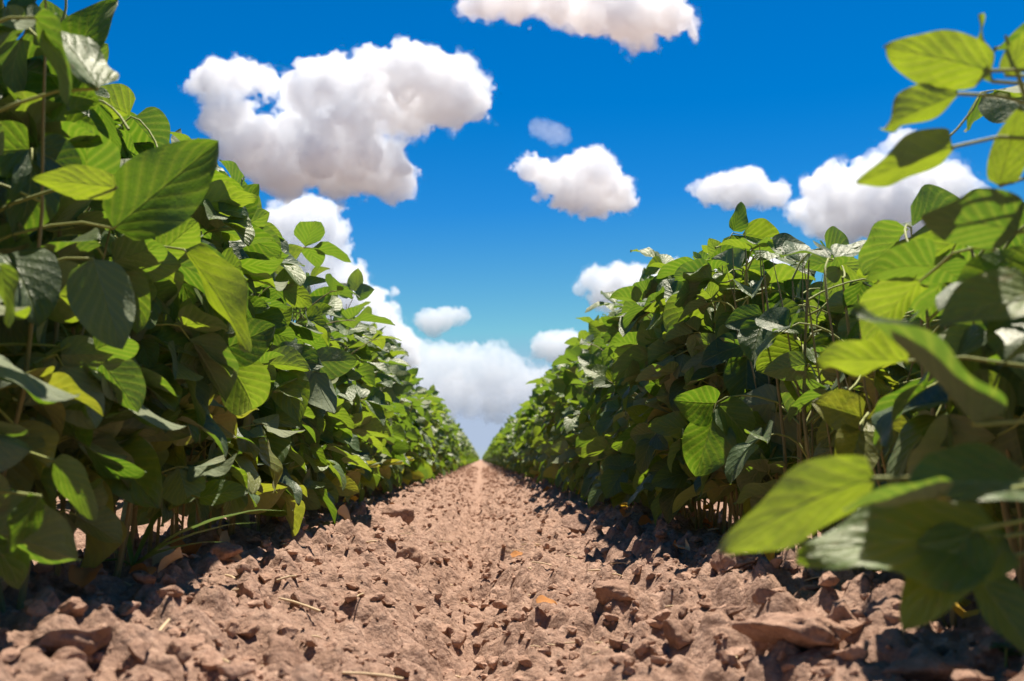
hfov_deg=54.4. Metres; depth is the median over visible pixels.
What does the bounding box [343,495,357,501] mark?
fallen leaf
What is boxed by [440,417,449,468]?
soybean plant
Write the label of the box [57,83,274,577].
soybean plant
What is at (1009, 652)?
seedling
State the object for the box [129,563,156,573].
fallen leaf
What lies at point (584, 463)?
soybean plant
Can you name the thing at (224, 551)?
soil clod
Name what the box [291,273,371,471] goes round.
soybean plant
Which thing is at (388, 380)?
soybean plant
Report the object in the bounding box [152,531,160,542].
soil clod
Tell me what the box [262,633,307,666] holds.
soil clod
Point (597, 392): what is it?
soybean plant
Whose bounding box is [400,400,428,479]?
soybean plant
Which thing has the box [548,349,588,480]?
soybean plant
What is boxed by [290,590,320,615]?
soil clod
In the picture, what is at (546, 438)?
soybean plant
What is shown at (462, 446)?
soybean plant
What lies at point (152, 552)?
grass tuft
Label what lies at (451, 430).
soybean plant
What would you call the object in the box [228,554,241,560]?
fallen leaf
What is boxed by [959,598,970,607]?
yellow leaf
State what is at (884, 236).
soybean plant
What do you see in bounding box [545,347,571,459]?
soybean plant
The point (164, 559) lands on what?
fallen leaf
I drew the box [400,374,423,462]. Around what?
soybean plant
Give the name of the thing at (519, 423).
soybean plant
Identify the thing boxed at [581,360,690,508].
soybean plant
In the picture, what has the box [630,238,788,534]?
soybean plant
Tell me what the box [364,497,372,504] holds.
fallen leaf
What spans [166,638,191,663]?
soil clod
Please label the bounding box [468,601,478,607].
soil clod
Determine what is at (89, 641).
fallen leaf
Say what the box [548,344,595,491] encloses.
soybean plant
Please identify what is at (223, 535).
fallen leaf
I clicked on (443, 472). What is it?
soybean plant
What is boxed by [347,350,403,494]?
soybean plant
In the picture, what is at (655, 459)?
soybean plant
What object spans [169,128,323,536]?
soybean plant
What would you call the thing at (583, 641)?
straw
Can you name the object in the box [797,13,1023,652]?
soybean plant
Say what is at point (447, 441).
soybean plant
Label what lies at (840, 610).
soil clod
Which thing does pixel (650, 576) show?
soil clod
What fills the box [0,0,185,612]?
soybean plant
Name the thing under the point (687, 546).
fallen leaf
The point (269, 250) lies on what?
soybean plant
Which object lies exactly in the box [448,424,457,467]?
soybean plant
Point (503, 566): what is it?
soil clod
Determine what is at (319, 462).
soybean plant
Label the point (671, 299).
soybean plant
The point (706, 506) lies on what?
fallen leaf
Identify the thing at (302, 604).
straw
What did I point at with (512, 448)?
soybean plant
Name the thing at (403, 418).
soybean plant
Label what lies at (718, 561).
soil clod
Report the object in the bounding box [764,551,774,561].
fallen leaf
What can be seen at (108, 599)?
soil clod
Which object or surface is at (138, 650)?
soil clod
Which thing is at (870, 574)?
soil clod
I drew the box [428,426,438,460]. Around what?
soybean plant
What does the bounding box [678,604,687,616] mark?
soil clod
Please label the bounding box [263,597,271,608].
soil clod
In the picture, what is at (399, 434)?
soybean plant
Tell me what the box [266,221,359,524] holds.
soybean plant
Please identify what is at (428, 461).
soybean plant
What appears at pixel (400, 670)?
soil clod
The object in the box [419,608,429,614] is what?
soil clod
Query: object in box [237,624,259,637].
soil clod
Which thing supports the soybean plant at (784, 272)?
on the soil
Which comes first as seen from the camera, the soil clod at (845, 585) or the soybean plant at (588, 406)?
the soil clod at (845, 585)
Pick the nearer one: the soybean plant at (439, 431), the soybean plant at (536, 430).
the soybean plant at (536, 430)
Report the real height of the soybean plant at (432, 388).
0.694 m
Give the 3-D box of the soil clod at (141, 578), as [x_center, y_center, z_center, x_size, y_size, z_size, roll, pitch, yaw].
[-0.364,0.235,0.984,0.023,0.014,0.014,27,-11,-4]
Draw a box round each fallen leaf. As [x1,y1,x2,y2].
[20,625,113,657]
[68,564,102,587]
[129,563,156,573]
[152,546,182,572]
[170,536,201,555]
[218,528,229,541]
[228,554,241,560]
[337,504,350,521]
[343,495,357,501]
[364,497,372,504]
[620,508,630,516]
[638,515,653,525]
[674,538,689,550]
[702,518,717,531]
[703,504,714,511]
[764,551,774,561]
[867,567,881,571]
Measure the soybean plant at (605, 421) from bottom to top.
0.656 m
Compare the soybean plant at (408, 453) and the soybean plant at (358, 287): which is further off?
the soybean plant at (408, 453)
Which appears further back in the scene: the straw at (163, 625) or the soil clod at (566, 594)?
the soil clod at (566, 594)
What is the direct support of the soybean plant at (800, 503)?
on the soil
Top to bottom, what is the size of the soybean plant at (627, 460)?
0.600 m
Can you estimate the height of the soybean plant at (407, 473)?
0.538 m
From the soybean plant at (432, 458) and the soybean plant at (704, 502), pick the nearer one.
the soybean plant at (704, 502)
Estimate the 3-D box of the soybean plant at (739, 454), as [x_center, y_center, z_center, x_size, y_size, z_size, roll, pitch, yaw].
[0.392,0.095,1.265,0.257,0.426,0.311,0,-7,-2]
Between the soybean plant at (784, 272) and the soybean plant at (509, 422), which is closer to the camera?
the soybean plant at (784, 272)
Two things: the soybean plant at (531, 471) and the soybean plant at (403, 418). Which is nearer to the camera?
the soybean plant at (403, 418)
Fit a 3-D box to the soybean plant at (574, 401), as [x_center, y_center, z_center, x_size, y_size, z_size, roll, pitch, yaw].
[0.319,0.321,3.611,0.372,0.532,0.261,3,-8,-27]
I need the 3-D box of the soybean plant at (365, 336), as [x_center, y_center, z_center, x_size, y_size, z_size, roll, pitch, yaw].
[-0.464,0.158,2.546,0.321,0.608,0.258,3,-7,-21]
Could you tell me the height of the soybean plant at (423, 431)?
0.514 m
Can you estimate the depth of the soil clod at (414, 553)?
1.80 m
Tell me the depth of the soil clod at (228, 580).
1.13 m
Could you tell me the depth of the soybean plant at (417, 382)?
5.88 m
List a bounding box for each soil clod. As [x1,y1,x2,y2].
[98,604,113,610]
[103,596,110,603]
[127,641,151,662]
[132,573,155,584]
[135,538,143,547]
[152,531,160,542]
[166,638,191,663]
[179,633,204,650]
[209,541,242,563]
[215,620,227,629]
[216,661,255,679]
[225,577,236,583]
[225,618,240,637]
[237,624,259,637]
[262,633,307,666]
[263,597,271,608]
[277,663,289,676]
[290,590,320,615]
[305,635,317,646]
[320,581,327,586]
[341,646,353,651]
[353,546,366,554]
[378,650,394,658]
[381,504,414,524]
[393,663,409,677]
[395,546,428,565]
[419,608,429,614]
[435,594,441,599]
[451,631,466,648]
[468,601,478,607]
[473,642,480,646]
[473,656,485,665]
[497,563,507,569]
[502,656,511,665]
[555,640,564,648]
[557,666,566,672]
[559,592,569,596]
[561,513,590,533]
[592,579,636,604]
[602,612,618,621]
[609,638,625,649]
[635,509,647,513]
[646,573,655,579]
[663,619,694,648]
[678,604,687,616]
[679,618,693,632]
[708,606,725,611]
[710,550,757,571]
[724,604,746,615]
[731,611,850,649]
[751,587,777,604]
[764,643,774,651]
[820,646,836,656]
[827,600,857,621]
[841,580,850,590]
[858,570,874,581]
[881,654,959,680]
[883,610,899,623]
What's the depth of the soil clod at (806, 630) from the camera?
0.79 m
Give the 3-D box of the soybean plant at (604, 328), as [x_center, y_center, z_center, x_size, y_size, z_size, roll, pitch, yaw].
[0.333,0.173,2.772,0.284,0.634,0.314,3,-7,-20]
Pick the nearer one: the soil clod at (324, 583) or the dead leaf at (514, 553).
the soil clod at (324, 583)
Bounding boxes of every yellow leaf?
[952,603,979,618]
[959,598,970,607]
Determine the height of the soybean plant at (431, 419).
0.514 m
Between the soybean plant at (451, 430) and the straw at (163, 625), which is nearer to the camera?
the straw at (163, 625)
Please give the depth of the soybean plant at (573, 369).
3.85 m
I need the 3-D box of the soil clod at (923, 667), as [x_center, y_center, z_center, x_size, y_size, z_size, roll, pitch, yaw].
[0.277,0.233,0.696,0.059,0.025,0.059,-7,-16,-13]
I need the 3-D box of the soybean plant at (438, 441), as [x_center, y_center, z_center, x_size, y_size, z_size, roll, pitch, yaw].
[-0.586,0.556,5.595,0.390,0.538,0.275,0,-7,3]
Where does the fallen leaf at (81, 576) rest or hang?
on the soil
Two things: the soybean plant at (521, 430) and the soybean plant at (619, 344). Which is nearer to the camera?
the soybean plant at (619, 344)
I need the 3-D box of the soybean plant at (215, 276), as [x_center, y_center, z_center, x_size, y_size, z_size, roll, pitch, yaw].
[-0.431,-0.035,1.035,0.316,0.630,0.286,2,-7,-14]
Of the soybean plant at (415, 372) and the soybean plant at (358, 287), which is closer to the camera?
the soybean plant at (358, 287)
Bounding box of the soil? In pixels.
[0,460,1023,680]
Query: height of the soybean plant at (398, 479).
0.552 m
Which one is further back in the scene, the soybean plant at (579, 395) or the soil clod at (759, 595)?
the soybean plant at (579, 395)
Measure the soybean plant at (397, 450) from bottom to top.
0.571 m
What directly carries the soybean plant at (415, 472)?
on the soil
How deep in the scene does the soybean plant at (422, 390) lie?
5.09 m
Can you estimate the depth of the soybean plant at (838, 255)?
1.12 m
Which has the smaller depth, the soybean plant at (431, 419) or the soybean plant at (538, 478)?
the soybean plant at (538, 478)
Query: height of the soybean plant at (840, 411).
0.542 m
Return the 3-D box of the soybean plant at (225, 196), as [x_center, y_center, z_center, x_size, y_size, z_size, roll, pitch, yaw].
[-0.429,-0.002,1.220,0.348,0.608,0.259,3,-8,-26]
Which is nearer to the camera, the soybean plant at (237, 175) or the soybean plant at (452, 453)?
the soybean plant at (237, 175)
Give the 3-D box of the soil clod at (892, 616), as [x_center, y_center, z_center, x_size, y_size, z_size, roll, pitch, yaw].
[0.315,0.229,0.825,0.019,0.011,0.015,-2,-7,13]
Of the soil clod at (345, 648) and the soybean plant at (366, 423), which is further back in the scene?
the soybean plant at (366, 423)
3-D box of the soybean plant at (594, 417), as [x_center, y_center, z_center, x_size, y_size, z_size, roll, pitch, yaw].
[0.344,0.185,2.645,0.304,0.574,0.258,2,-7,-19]
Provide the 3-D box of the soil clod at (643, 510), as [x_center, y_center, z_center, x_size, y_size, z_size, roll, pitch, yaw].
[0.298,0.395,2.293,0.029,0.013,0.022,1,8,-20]
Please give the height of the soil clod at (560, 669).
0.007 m
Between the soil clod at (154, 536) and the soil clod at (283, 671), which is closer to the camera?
the soil clod at (283, 671)
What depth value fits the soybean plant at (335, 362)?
1.65 m
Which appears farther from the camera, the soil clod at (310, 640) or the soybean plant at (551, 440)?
the soybean plant at (551, 440)
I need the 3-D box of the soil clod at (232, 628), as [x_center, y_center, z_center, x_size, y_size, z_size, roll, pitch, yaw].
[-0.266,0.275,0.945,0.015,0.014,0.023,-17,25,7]
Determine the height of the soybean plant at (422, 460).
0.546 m
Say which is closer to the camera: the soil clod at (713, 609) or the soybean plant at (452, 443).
the soil clod at (713, 609)
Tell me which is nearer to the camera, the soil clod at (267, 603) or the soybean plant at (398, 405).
the soil clod at (267, 603)
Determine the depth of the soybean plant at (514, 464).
9.23 m
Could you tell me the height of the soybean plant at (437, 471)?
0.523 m
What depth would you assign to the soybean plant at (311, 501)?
1.95 m
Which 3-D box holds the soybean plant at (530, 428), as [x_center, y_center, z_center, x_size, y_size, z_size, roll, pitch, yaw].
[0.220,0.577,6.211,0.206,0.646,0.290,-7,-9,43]
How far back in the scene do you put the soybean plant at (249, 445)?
1.39 m
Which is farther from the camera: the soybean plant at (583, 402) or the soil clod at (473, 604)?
the soybean plant at (583, 402)
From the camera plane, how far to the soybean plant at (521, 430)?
7.39 m
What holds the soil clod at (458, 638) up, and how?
on the soil
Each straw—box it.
[158,618,170,630]
[276,575,296,580]
[279,597,320,611]
[342,672,403,679]
[565,641,601,643]
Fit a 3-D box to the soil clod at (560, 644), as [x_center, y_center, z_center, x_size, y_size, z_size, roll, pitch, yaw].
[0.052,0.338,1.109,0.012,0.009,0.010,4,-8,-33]
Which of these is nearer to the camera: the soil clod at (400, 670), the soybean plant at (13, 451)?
the soybean plant at (13, 451)
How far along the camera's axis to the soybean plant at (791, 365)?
1.24 m
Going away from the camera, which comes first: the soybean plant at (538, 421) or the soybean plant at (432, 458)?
the soybean plant at (538, 421)
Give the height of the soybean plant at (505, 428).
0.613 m
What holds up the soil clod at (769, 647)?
on the soil
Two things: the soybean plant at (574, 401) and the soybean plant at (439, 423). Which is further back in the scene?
the soybean plant at (439, 423)
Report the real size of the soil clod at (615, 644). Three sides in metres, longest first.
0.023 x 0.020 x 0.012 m
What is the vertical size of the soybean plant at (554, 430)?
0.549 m
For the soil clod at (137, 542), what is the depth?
1.23 m
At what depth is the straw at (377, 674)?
0.84 m
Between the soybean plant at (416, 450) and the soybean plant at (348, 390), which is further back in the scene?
the soybean plant at (416, 450)
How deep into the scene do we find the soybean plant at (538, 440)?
4.80 m
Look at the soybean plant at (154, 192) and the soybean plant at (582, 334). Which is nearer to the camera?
the soybean plant at (154, 192)
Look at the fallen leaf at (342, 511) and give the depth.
2.01 m
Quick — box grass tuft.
[103,505,280,565]
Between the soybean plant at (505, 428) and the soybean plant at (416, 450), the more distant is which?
the soybean plant at (505, 428)
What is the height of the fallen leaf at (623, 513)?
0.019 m
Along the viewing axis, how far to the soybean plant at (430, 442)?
5.25 m
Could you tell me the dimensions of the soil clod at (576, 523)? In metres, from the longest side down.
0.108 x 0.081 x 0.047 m
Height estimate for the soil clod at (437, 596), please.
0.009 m
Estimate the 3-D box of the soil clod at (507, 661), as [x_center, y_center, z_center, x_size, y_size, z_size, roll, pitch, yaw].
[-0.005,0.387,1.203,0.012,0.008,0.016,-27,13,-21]
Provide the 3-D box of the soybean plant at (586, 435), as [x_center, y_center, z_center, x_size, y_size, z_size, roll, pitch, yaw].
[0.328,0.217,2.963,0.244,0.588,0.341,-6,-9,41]
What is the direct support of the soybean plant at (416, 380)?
on the soil
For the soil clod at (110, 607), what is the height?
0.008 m
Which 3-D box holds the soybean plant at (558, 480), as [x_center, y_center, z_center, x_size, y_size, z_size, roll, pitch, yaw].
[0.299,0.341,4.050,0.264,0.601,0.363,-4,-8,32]
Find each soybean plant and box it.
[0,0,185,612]
[0,0,218,519]
[0,0,251,576]
[0,6,118,589]
[0,421,31,471]
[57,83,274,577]
[78,112,288,567]
[114,119,258,556]
[120,132,302,534]
[123,170,309,545]
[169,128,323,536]
[187,160,338,531]
[206,163,356,535]
[240,288,360,527]
[255,406,326,531]
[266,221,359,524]
[285,304,355,502]
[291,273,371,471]
[292,295,391,485]
[297,266,394,508]
[298,295,400,489]
[326,268,400,480]
[330,323,406,479]
[331,333,391,490]
[338,349,392,502]
[339,324,402,497]
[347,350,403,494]
[349,349,413,492]
[351,349,393,460]
[364,370,411,495]
[374,323,410,491]
[378,400,418,486]
[379,363,413,486]
[379,365,422,484]
[380,365,409,491]
[389,402,409,465]
[399,355,425,482]
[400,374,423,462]
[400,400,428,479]
[401,390,420,479]
[401,394,440,484]
[402,377,431,481]
[406,370,438,453]
[410,391,432,476]
[410,394,430,478]
[411,440,421,462]
[413,378,444,470]
[413,391,441,480]
[414,395,432,465]
[421,411,432,477]
[426,384,447,467]
[427,390,442,459]
[427,433,443,458]
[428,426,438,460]
[429,401,438,461]
[429,413,440,470]
[429,426,446,456]
[430,417,438,466]
[432,420,446,449]
[433,450,442,474]
[435,445,450,475]
[436,401,446,476]
[437,417,450,461]
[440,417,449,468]
[440,424,455,473]
[444,417,453,471]
[447,434,454,466]
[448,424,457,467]
[457,444,465,465]
[502,426,507,459]
[503,415,512,450]
[503,430,510,461]
[507,414,525,465]
[508,414,521,453]
[509,421,518,473]
[509,423,521,469]
[513,396,530,452]
[513,410,540,474]
[513,411,539,475]
[518,416,539,473]
[519,394,541,477]
[519,404,533,476]
[523,405,535,472]
[524,389,538,451]
[525,419,547,479]
[526,355,567,477]
[531,374,552,483]
[532,362,569,483]
[532,384,543,467]
[532,391,554,481]
[533,393,557,453]
[534,346,590,469]
[534,366,561,483]
[536,363,571,478]
[541,365,571,421]
[543,361,575,447]
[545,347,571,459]
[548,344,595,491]
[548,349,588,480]
[549,367,594,494]
[551,384,589,477]
[554,315,598,472]
[554,362,582,490]
[556,345,594,492]
[562,355,579,491]
[570,307,621,501]
[570,360,614,479]
[571,290,621,509]
[575,333,615,501]
[575,338,613,501]
[577,314,605,411]
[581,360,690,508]
[582,346,616,461]
[586,336,640,504]
[589,267,648,465]
[596,278,660,507]
[596,308,650,508]
[606,275,708,517]
[609,245,769,530]
[613,247,710,519]
[616,301,679,515]
[623,247,800,530]
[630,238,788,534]
[636,202,802,525]
[645,342,745,518]
[672,232,835,531]
[673,226,853,491]
[708,241,826,533]
[717,303,1023,630]
[725,253,871,538]
[754,248,920,571]
[759,184,1023,554]
[780,240,955,572]
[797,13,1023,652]
[811,85,1023,628]
[859,238,1023,480]
[872,212,1023,590]
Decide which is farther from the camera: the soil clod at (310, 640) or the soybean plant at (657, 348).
the soybean plant at (657, 348)
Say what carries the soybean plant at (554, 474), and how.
on the soil
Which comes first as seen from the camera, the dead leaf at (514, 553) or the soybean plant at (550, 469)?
the dead leaf at (514, 553)
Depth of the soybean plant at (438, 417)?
6.33 m
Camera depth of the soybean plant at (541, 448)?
4.50 m
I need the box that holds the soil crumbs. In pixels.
[0,464,1023,680]
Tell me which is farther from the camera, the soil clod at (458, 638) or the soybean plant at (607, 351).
the soybean plant at (607, 351)
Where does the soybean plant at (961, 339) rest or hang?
on the soil
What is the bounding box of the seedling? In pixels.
[989,641,1021,667]
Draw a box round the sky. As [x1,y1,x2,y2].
[3,0,1023,459]
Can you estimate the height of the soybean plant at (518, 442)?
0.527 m
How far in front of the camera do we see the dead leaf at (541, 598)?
1.28 m
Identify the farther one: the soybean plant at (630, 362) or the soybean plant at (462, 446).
the soybean plant at (462, 446)
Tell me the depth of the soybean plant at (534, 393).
5.71 m
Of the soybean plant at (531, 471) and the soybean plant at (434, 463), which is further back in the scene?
the soybean plant at (434, 463)
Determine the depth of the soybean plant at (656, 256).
2.08 m
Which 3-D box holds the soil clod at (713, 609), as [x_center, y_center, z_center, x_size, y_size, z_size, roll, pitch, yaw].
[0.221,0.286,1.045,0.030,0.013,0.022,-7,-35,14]
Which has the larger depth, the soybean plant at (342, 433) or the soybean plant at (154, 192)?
the soybean plant at (342, 433)
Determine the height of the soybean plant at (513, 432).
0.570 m
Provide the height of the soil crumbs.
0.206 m
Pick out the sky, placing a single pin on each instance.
(489, 169)
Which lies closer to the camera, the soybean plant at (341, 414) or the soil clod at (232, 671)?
the soil clod at (232, 671)
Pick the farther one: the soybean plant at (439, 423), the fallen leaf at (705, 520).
the soybean plant at (439, 423)
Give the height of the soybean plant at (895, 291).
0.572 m
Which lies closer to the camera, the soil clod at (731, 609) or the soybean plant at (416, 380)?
the soil clod at (731, 609)
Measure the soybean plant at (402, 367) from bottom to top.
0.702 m
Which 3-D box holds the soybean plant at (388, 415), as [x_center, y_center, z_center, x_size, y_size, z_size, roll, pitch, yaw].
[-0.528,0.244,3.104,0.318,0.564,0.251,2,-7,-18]
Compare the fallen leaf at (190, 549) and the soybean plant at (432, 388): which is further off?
the soybean plant at (432, 388)
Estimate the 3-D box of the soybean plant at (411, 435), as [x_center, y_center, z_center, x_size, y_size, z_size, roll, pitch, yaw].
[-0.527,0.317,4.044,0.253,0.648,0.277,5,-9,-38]
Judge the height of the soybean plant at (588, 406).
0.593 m
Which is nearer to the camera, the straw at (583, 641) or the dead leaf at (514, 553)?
the straw at (583, 641)
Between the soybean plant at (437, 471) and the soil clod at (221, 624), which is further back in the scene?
the soybean plant at (437, 471)
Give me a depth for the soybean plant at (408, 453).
4.19 m
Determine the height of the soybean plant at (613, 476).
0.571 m
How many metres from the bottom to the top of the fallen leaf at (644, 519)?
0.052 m
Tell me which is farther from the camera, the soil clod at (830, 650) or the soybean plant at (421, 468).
the soybean plant at (421, 468)
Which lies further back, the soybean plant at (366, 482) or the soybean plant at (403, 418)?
the soybean plant at (403, 418)
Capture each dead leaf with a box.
[510,551,522,557]
[536,595,556,604]
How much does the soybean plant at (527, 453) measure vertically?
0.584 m
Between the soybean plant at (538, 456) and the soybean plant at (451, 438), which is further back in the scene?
the soybean plant at (451, 438)
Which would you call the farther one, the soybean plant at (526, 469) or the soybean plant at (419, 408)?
the soybean plant at (526, 469)
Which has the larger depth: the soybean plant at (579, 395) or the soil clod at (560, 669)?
the soybean plant at (579, 395)
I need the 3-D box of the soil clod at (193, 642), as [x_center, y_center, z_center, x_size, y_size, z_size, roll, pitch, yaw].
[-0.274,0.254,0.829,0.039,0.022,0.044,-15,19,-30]
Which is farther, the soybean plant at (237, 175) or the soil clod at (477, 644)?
the soybean plant at (237, 175)
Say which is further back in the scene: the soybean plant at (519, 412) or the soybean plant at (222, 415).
the soybean plant at (519, 412)
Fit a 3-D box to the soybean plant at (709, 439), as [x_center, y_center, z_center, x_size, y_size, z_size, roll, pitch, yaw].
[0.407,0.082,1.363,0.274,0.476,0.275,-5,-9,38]
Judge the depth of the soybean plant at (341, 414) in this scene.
2.05 m
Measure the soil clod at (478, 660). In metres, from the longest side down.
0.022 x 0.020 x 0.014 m
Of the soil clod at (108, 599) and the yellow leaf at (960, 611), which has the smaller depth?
the yellow leaf at (960, 611)
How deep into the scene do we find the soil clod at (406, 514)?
2.61 m
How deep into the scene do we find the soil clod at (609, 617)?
1.14 m
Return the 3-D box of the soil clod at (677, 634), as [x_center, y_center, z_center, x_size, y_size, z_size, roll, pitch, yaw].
[0.161,0.285,0.969,0.026,0.028,0.044,2,-7,-13]
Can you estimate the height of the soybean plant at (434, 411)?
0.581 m
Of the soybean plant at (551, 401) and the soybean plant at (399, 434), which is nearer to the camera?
the soybean plant at (399, 434)
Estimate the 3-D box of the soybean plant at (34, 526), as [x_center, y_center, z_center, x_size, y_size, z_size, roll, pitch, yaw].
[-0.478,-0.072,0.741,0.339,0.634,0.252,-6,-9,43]
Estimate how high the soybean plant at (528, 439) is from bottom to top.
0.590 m
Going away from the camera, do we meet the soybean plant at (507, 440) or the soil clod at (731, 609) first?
the soil clod at (731, 609)
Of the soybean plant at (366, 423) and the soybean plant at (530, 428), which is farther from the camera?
the soybean plant at (530, 428)
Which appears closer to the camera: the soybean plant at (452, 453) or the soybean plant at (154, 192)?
the soybean plant at (154, 192)
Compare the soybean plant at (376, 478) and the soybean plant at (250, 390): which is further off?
the soybean plant at (376, 478)
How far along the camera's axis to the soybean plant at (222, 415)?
1.28 m
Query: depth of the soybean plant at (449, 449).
7.73 m
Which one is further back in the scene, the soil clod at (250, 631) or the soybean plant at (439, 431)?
the soybean plant at (439, 431)
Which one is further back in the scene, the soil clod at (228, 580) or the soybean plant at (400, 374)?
the soybean plant at (400, 374)
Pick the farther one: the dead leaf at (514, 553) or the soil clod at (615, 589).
the dead leaf at (514, 553)
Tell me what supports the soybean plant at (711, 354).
on the soil
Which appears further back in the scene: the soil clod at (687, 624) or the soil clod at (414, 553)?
the soil clod at (414, 553)
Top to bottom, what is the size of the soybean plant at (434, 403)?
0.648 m
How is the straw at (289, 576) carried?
on the soil
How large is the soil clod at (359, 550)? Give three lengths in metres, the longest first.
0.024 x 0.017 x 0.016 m
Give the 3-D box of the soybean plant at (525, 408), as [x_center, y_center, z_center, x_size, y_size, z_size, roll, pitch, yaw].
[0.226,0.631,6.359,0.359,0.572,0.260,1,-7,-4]
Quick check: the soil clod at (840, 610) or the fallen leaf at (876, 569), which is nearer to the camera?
the soil clod at (840, 610)

